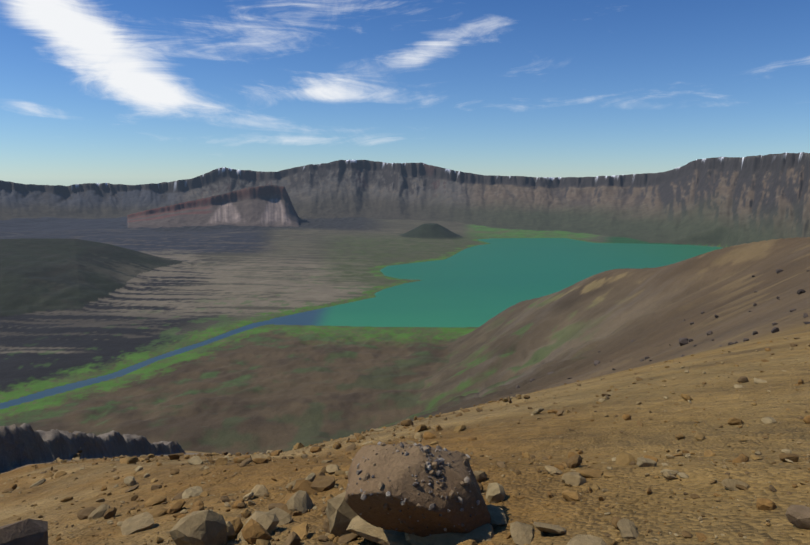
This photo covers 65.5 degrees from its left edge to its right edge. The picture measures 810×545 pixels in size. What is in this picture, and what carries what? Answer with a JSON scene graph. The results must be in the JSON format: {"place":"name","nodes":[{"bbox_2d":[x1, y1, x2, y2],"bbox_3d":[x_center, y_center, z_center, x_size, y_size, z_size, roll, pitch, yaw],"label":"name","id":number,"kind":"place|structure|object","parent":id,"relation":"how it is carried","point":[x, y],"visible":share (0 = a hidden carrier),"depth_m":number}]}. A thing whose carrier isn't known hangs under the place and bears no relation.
{"place":"outdoors","nodes":[
{"label":"outdoors","id":0,"kind":"place"},
{"bbox_2d":[0,238,721,408],"bbox_3d":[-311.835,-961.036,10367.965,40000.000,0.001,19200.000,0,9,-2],"label":"water","id":1,"kind":"structure","parent":0,"point":[477,286],"depth_m":3598.02},
{"bbox_2d":[0,152,809,544],"bbox_3d":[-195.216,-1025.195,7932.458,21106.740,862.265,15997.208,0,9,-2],"label":"terrain","id":2,"kind":"structure","parent":0,"point":[96,280],"depth_m":1697.92},
{"bbox_2d":[0,519,48,544],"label":"corner rock","id":3,"kind":"object","parent":2,"relation":"on","point":[29,532],"visible":1,"depth_m":7.14},
{"bbox_2d":[0,336,809,544],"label":"scree","id":4,"kind":"structure","parent":2,"relation":"on","point":[256,532],"depth_m":9.75},
{"bbox_2d":[121,490,809,544],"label":"rocks","id":5,"kind":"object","parent":2,"relation":"on","point":[205,527],"depth_m":6.75},
{"bbox_2d":[345,441,491,536],"bbox_3d":[0.122,2.096,6.205,1.394,0.842,1.158,0,9,-2],"label":"boulder","id":6,"kind":"object","parent":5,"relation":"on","point":[418,489],"visible":0.98,"depth_m":5.85},
{"bbox_2d":[510,269,809,393],"bbox_3d":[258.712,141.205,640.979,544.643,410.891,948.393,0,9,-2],"label":"rocks","id":7,"kind":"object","parent":2,"relation":"on","point":[683,341],"depth_m":376.32},
{"bbox_2d":[0,0,809,185],"label":"sky","id":8,"kind":"structure","parent":0,"point":[126,92]}
]}

